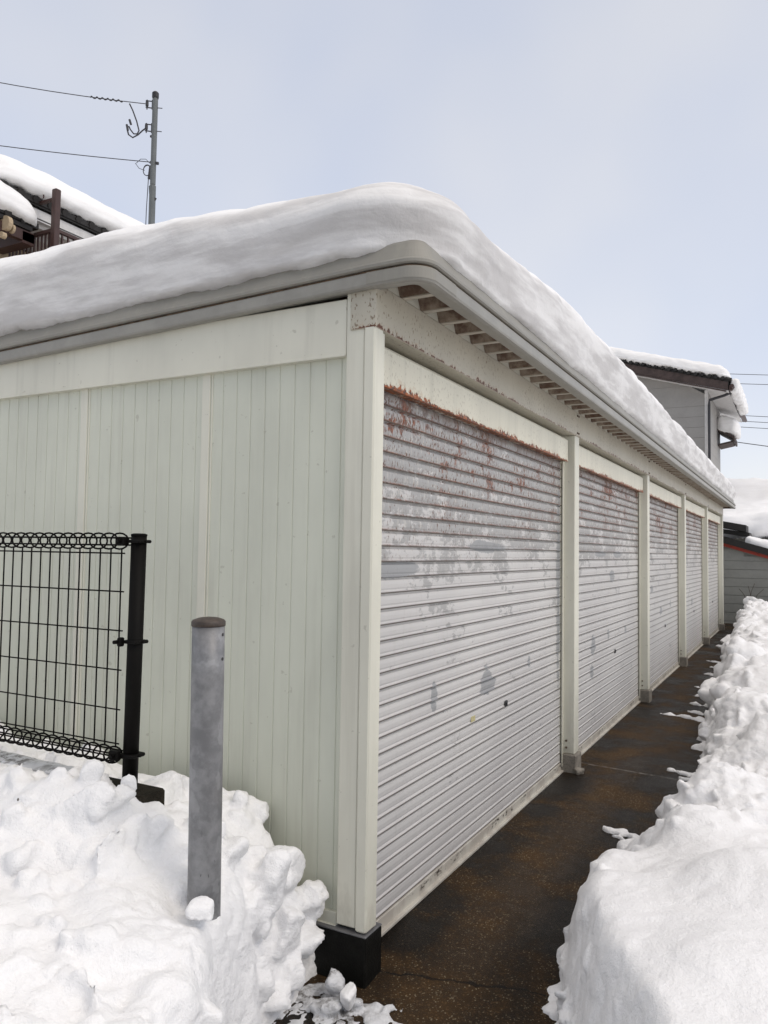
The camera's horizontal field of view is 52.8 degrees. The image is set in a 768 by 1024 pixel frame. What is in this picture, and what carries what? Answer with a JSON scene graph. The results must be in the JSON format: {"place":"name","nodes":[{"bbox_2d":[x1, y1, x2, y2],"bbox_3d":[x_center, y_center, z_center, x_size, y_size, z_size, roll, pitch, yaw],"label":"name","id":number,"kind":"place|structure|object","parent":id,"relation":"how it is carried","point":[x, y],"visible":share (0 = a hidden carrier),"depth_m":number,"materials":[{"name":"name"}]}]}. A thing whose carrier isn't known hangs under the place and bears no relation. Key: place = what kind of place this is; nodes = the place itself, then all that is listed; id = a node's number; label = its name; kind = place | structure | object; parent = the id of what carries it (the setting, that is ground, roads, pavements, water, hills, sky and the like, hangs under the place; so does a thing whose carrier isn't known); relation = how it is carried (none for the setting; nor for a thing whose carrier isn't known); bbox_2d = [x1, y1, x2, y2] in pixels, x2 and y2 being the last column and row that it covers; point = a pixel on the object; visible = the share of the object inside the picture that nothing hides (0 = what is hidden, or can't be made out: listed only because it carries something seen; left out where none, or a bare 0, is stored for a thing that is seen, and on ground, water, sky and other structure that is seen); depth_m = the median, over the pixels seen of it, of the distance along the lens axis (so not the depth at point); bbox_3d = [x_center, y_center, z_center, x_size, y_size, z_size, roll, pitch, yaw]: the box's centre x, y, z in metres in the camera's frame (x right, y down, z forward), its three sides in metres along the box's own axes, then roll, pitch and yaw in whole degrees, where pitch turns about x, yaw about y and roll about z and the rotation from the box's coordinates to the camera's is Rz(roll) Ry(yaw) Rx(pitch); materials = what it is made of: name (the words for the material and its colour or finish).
{"place":"outdoors","nodes":[
{"label":"outdoors","id":0,"kind":"place"},
{"bbox_2d":[109,777,164,804],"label":"concrete kerb","id":1,"kind":"structure","parent":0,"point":[145,793],"depth_m":2.74,"materials":[{"name":"grey concrete"}]},
{"bbox_2d":[0,750,73,773],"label":"kerb snow","id":2,"kind":"structure","parent":1,"relation":"on","point":[46,767],"depth_m":3.00,"materials":[{"name":"white snow"}]},
{"bbox_2d":[0,532,151,786],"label":"fence","id":3,"kind":"object","parent":1,"relation":"on","point":[130,754],"visible":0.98,"depth_m":2.83,"materials":[{"name":"black metal"}]},
{"bbox_2d":[0,0,767,478],"label":"sky","id":4,"kind":"structure","parent":0,"point":[616,151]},
{"bbox_2d":[274,623,733,1023],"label":"alley pavement","id":5,"kind":"structure","parent":0,"point":[477,937],"depth_m":3.71,"materials":[{"name":"asphalt"}]},
{"bbox_2d":[0,720,328,1023],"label":"snow heap","id":6,"kind":"object","parent":5,"relation":"on","point":[97,926],"visible":0.81,"depth_m":2.40,"materials":[{"name":"white snow"}]},
{"bbox_2d":[185,896,213,921],"bbox_3d":[-0.544,1.170,2.284,0.083,0.052,0.081,1,-3,-11],"label":"snow chunk","id":7,"kind":"object","parent":6,"relation":"on","point":[199,908],"visible":1,"depth_m":2.26,"materials":[{"name":"white snow"}]},
{"bbox_2d":[187,616,225,919],"bbox_3d":[-0.554,1.070,2.389,0.106,1.487,0.106,-1,-3,28],"label":"steel pipe post","id":8,"kind":"object","parent":6,"relation":"in","point":[206,761],"visible":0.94,"depth_m":2.36,"materials":[{"name":"grey metal"}]},
{"bbox_2d":[272,968,401,1023],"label":"slush","id":9,"kind":"object","parent":5,"relation":"on","point":[327,1007],"visible":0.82,"depth_m":2.77,"materials":[{"name":"white snow"}]},
{"bbox_2d":[340,982,356,1010],"bbox_3d":[-0.127,1.730,2.753,0.058,0.088,0.088,-1,-3,28],"label":"snow chunk","id":10,"kind":"object","parent":9,"relation":"on","point":[348,995],"visible":1,"depth_m":2.73,"materials":[{"name":"white snow"}]},
{"bbox_2d":[574,767,584,774],"bbox_3d":[1.421,1.898,5.648,0.081,0.072,0.078,2,-3,-15],"label":"snow chunk","id":11,"kind":"object","parent":5,"relation":"on","point":[578,770],"visible":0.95,"depth_m":5.62,"materials":[{"name":"white snow"}]},
{"bbox_2d":[542,596,767,1023],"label":"snow bank","id":12,"kind":"structure","parent":0,"point":[668,924],"depth_m":2.70,"materials":[{"name":"white snow"}]},
{"bbox_2d":[610,347,730,377],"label":"roof snow","id":13,"kind":"structure","parent":0,"point":[685,365],"depth_m":24.99,"materials":[{"name":"white snow"}]},
{"bbox_2d":[723,521,767,623],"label":"grey shed","id":14,"kind":"structure","parent":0,"point":[741,572],"depth_m":18.38,"materials":[{"name":"grey metal"}]},
{"bbox_2d":[745,536,767,547],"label":"snow","id":15,"kind":"structure","parent":14,"relation":"on","point":[757,541],"depth_m":18.30,"materials":[{"name":"white snow"}]},
{"bbox_2d":[723,537,767,556],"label":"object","id":16,"kind":"structure","parent":0,"point":[745,553],"depth_m":24.70,"materials":[{"name":"grey"}]},
{"bbox_2d":[723,478,767,538],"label":"roof snow","id":17,"kind":"structure","parent":16,"relation":"on","point":[750,511],"depth_m":23.18,"materials":[{"name":"white snow"}]},
{"label":"snow covered ground","id":18,"kind":"structure","parent":0,"visible":0},
{"bbox_2d":[0,180,108,258],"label":"tiled house","id":19,"kind":"structure","parent":18,"relation":"on","point":[56,225],"depth_m":12.09,"materials":[{"name":"tile"}]},
{"bbox_2d":[0,180,36,226],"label":"roof snow","id":20,"kind":"structure","parent":19,"relation":"on","point":[16,203],"depth_m":11.66,"materials":[{"name":"white snow"}]},
{"bbox_2d":[0,154,144,231],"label":"roof snow","id":21,"kind":"structure","parent":19,"relation":"on","point":[32,181],"depth_m":12.46,"materials":[{"name":"white snow"}]},
{"bbox_2d":[126,91,162,224],"bbox_3d":[-5.678,-3.607,17.772,0.842,12.430,0.154,1,-3,5],"label":"utility pole","id":22,"kind":"object","parent":18,"relation":"on","point":[151,175],"visible":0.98,"depth_m":17.96,"materials":[{"name":"concrete"}]},
{"bbox_2d":[0,82,145,103],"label":"overhead wire","id":23,"kind":"object","parent":22,"relation":"attached to","point":[113,99],"visible":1,"depth_m":17.88,"materials":[{"name":"black metal"}]},
{"bbox_2d":[0,145,148,161],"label":"overhead wire","id":24,"kind":"object","parent":22,"relation":"attached to","point":[75,154],"visible":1,"depth_m":17.80,"materials":[{"name":"black metal"}]},
{"bbox_2d":[0,240,735,988],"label":"garage building","id":25,"kind":"structure","parent":18,"relation":"on","point":[436,538],"depth_m":3.66,"materials":[{"name":"white metal"}]},
{"bbox_2d":[0,182,735,500],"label":"roof snow","id":26,"kind":"structure","parent":25,"relation":"on","point":[106,272],"depth_m":3.58,"materials":[{"name":"white snow"}]},
{"bbox_2d":[376,391,563,936],"bbox_3d":[0.601,0.659,4.427,0.051,2.351,3.017,-1,-3,28],"label":"shutter door","id":27,"kind":"structure","parent":25,"relation":"in","point":[469,692],"depth_m":4.03,"materials":[{"name":"grey metal"}]},
{"bbox_2d":[578,469,640,755],"bbox_3d":[2.089,0.821,7.192,0.051,2.351,2.988,-1,-3,28],"label":"shutter door","id":28,"kind":"structure","parent":25,"relation":"in","point":[608,513],"depth_m":7.11,"materials":[{"name":"grey metal"}]},
{"bbox_2d":[650,498,679,690],"bbox_3d":[3.570,0.982,9.945,0.051,2.351,2.988,-1,-3,28],"label":"shutter door","id":29,"kind":"structure","parent":25,"relation":"in","point":[663,517],"depth_m":10.06,"materials":[{"name":"grey metal"}]},
{"bbox_2d":[686,512,703,657],"bbox_3d":[5.051,1.144,12.698,0.051,2.351,2.988,-1,-3,28],"label":"shutter door","id":30,"kind":"structure","parent":25,"relation":"in","point":[693,528],"depth_m":12.96,"materials":[{"name":"grey metal"}]},
{"bbox_2d":[708,521,718,637],"bbox_3d":[6.532,1.305,15.451,0.051,2.351,2.988,-1,-3,28],"label":"shutter door","id":31,"kind":"structure","parent":25,"relation":"in","point":[712,527],"depth_m":15.84,"materials":[{"name":"grey metal"}]},
{"bbox_2d":[622,359,746,470],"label":"sided house","id":32,"kind":"structure","parent":18,"relation":"on","point":[695,405],"depth_m":25.31,"materials":[{"name":"grey"}]},
{"bbox_2d":[717,415,740,438],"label":"porch snow","id":33,"kind":"structure","parent":32,"relation":"on","point":[729,425],"depth_m":27.78,"materials":[{"name":"white snow"}]},
{"bbox_2d":[730,379,748,414],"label":"eaves snow","id":34,"kind":"structure","parent":32,"relation":"on","point":[739,400],"depth_m":25.31,"materials":[{"name":"white snow"}]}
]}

